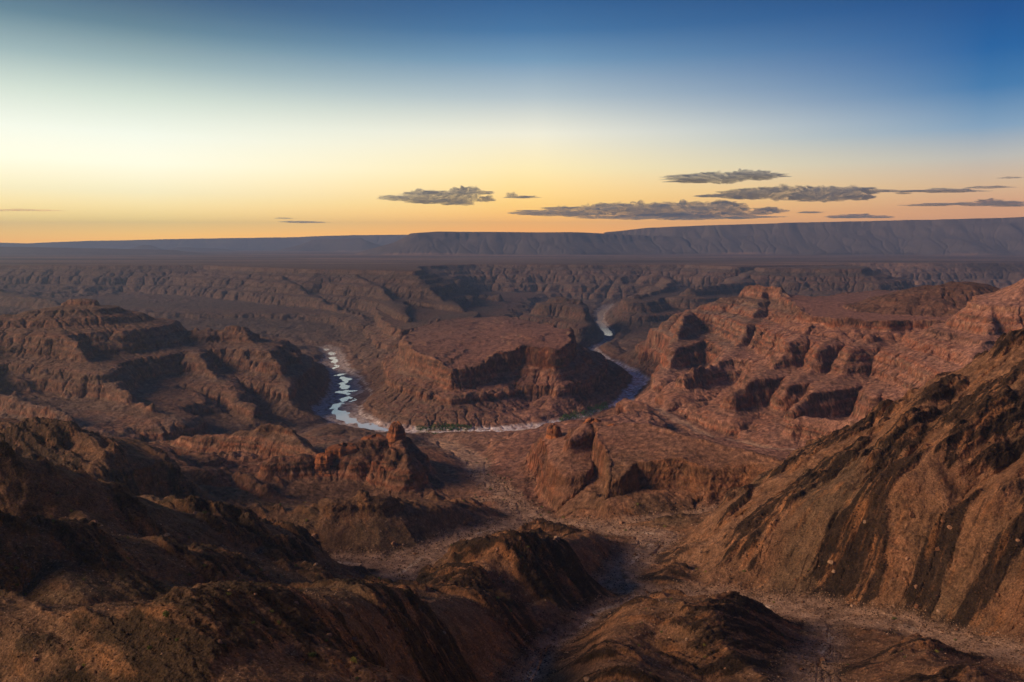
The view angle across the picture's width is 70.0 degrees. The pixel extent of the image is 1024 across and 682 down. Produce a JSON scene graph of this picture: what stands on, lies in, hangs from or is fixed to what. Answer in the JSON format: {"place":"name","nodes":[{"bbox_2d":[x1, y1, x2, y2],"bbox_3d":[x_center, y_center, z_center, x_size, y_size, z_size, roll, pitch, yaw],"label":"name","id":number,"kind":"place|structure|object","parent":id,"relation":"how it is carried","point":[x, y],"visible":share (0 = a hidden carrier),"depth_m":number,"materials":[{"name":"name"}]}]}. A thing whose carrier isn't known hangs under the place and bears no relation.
{"place":"outdoors","nodes":[
{"label":"outdoors","id":0,"kind":"place"},
{"bbox_2d":[0,298,363,440],"bbox_3d":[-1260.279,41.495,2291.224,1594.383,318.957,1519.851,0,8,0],"label":"canyon wall","id":1,"kind":"structure","parent":0,"point":[118,362],"depth_m":2224.01,"materials":[{"name":"brown stone"}]},
{"bbox_2d":[0,235,406,254],"bbox_3d":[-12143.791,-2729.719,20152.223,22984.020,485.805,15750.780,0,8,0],"label":"hazy mountain","id":2,"kind":"structure","parent":0,"point":[355,243],"depth_m":22974.25,"materials":[{"name":"grey stone"}]},
{"bbox_2d":[0,440,417,603],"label":"hill","id":3,"kind":"structure","parent":0,"point":[30,489],"depth_m":473.24,"materials":[{"name":"brown stone"}]},
{"bbox_2d":[0,417,479,563],"bbox_3d":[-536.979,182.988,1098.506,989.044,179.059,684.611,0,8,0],"label":"ridge","id":4,"kind":"structure","parent":0,"point":[150,470],"depth_m":943.25,"materials":[{"name":"brown stone"}]},
{"bbox_2d":[159,423,487,500],"bbox_3d":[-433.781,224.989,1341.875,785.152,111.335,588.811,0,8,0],"label":"ridge","id":5,"kind":"structure","parent":0,"point":[402,468],"depth_m":1272.88,"materials":[{"name":"brown stone"}]},
{"bbox_2d":[314,452,333,476],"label":"rock outcrop","id":6,"kind":"object","parent":5,"relation":"on","point":[323,461],"visible":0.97,"depth_m":1266.44,"materials":[{"name":"brown stone"}]},
{"bbox_2d":[325,442,358,458],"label":"rock outcrop","id":7,"kind":"object","parent":5,"relation":"on","point":[338,451],"visible":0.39,"depth_m":1286.89,"materials":[{"name":"brown stone"}]},
{"bbox_2d":[361,434,383,439],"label":"rock outcrop","id":8,"kind":"object","parent":5,"relation":"on","point":[370,437],"visible":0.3,"depth_m":1318.35,"materials":[{"name":"brown stone"}]},
{"bbox_2d":[386,421,406,446],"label":"rock spire","id":9,"kind":"object","parent":5,"relation":"on","point":[396,432],"visible":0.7,"depth_m":1311.79,"materials":[{"name":"brown stone"}]},
{"bbox_2d":[0,578,709,681],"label":"hill","id":10,"kind":"structure","parent":0,"point":[459,618],"depth_m":243.46,"materials":[{"name":"brown stone"}]},
{"bbox_2d":[76,665,82,671],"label":"boulder","id":11,"kind":"object","parent":10,"relation":"on","point":[79,667],"visible":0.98,"depth_m":207.68,"materials":[{"name":"brown stone"}]},
{"bbox_2d":[162,610,169,617],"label":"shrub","id":12,"kind":"object","parent":10,"relation":"on","point":[165,613],"visible":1,"depth_m":212.78,"materials":[{"name":"green plant"}]},
{"bbox_2d":[307,652,316,656],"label":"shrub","id":13,"kind":"object","parent":10,"relation":"on","point":[311,655],"visible":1,"depth_m":211.37,"materials":[{"name":"green plant"}]},
{"bbox_2d":[323,310,612,432],"bbox_3d":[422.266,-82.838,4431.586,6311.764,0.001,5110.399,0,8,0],"label":"river","id":14,"kind":"structure","parent":0,"point":[342,415],"depth_m":2389.47,"materials":[{"name":"white liquid"}]},
{"bbox_2d":[0,249,1023,335],"bbox_3d":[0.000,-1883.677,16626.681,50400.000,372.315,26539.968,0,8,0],"label":"plateau","id":15,"kind":"structure","parent":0,"point":[635,290],"depth_m":6171.36,"materials":[{"name":"brown stone"}]},
{"bbox_2d":[0,286,1023,681],"bbox_3d":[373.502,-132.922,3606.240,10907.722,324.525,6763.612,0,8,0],"label":"canyon floor","id":16,"kind":"structure","parent":0,"point":[310,332],"depth_m":1883.56,"materials":[{"name":"brown stone"}]},
{"bbox_2d":[352,316,619,431],"bbox_3d":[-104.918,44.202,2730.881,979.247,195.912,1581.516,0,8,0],"label":"mesa","id":17,"kind":"structure","parent":16,"relation":"on","point":[475,371],"depth_m":2271.18,"materials":[{"name":"brown stone"}]},
{"bbox_2d":[0,470,1023,681],"bbox_3d":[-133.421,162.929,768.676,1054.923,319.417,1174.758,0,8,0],"label":"gravel","id":18,"kind":"structure","parent":16,"relation":"on","point":[636,558],"depth_m":567.06,"materials":[{"name":"brown gravel"}]},
{"bbox_2d":[0,408,1023,681],"bbox_3d":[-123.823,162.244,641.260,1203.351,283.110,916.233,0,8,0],"label":"rubble","id":19,"kind":"object","parent":16,"relation":"on","point":[552,574],"visible":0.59,"depth_m":564.68,"materials":[{"name":"brown stone"}]},
{"bbox_2d":[416,401,608,433],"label":"reeds","id":20,"kind":"object","parent":16,"relation":"on","point":[561,419],"visible":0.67,"depth_m":2078.18,"materials":[{"name":"green plant"}]},
{"bbox_2d":[0,0,1023,242],"label":"sky","id":21,"kind":"structure","parent":0,"point":[120,119],"materials":[{"name":"blue"}]},
{"bbox_2d":[353,231,699,254],"bbox_3d":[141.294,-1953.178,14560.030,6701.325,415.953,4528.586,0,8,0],"label":"table mountain","id":22,"kind":"structure","parent":0,"point":[477,243],"depth_m":13354.37,"materials":[{"name":"grey stone"}]},
{"bbox_2d":[414,529,674,609],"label":"hill","id":23,"kind":"structure","parent":0,"point":[588,550],"depth_m":639.97,"materials":[{"name":"brown stone"}]},
{"bbox_2d":[519,296,631,359],"bbox_3d":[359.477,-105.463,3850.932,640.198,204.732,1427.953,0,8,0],"label":"butte","id":24,"kind":"object","parent":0,"point":[560,312],"visible":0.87,"depth_m":3936.40,"materials":[{"name":"brown stone"}]},
{"bbox_2d":[470,421,783,513],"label":"ridge","id":25,"kind":"structure","parent":0,"point":[603,458],"depth_m":1107.23,"materials":[{"name":"brown stone"}]},
{"bbox_2d":[545,423,561,438],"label":"rock pinnacle","id":26,"kind":"object","parent":25,"relation":"on","point":[553,431],"visible":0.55,"depth_m":1300.44,"materials":[{"name":"brown stone"}]},
{"bbox_2d":[583,418,601,424],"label":"rock outcrop","id":27,"kind":"object","parent":25,"relation":"on","point":[590,420],"visible":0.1,"depth_m":1261.87,"materials":[{"name":"brown stone"}]},
{"bbox_2d":[584,284,900,447],"bbox_3d":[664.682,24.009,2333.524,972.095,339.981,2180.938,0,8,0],"label":"canyon wall","id":28,"kind":"structure","parent":0,"point":[796,390],"depth_m":1991.79,"materials":[{"name":"brown stone"}]},
{"bbox_2d":[528,573,1023,681],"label":"hill","id":29,"kind":"structure","parent":0,"point":[715,612],"depth_m":456.08,"materials":[{"name":"brown stone"}]},
{"bbox_2d":[604,217,1023,254],"bbox_3d":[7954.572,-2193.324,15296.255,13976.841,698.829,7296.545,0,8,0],"label":"table mountain","id":30,"kind":"structure","parent":0,"point":[996,236],"depth_m":13623.37,"materials":[{"name":"grey stone"}]},
{"bbox_2d":[732,288,951,383],"bbox_3d":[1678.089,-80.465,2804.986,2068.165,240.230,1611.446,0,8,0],"label":"bench","id":31,"kind":"object","parent":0,"point":[830,316],"visible":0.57,"depth_m":2214.33,"materials":[{"name":"brown stone"}]},
{"bbox_2d":[663,279,1023,673],"bbox_3d":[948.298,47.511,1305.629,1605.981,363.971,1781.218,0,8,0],"label":"mountainside","id":32,"kind":"structure","parent":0,"point":[968,359],"depth_m":638.91,"materials":[{"name":"brown stone"}]},
{"bbox_2d":[845,281,999,316],"bbox_3d":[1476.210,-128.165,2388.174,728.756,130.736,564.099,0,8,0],"label":"dome hill","id":33,"kind":"structure","parent":0,"point":[951,298],"depth_m":2305.51,"materials":[{"name":"brown stone"}]}
]}

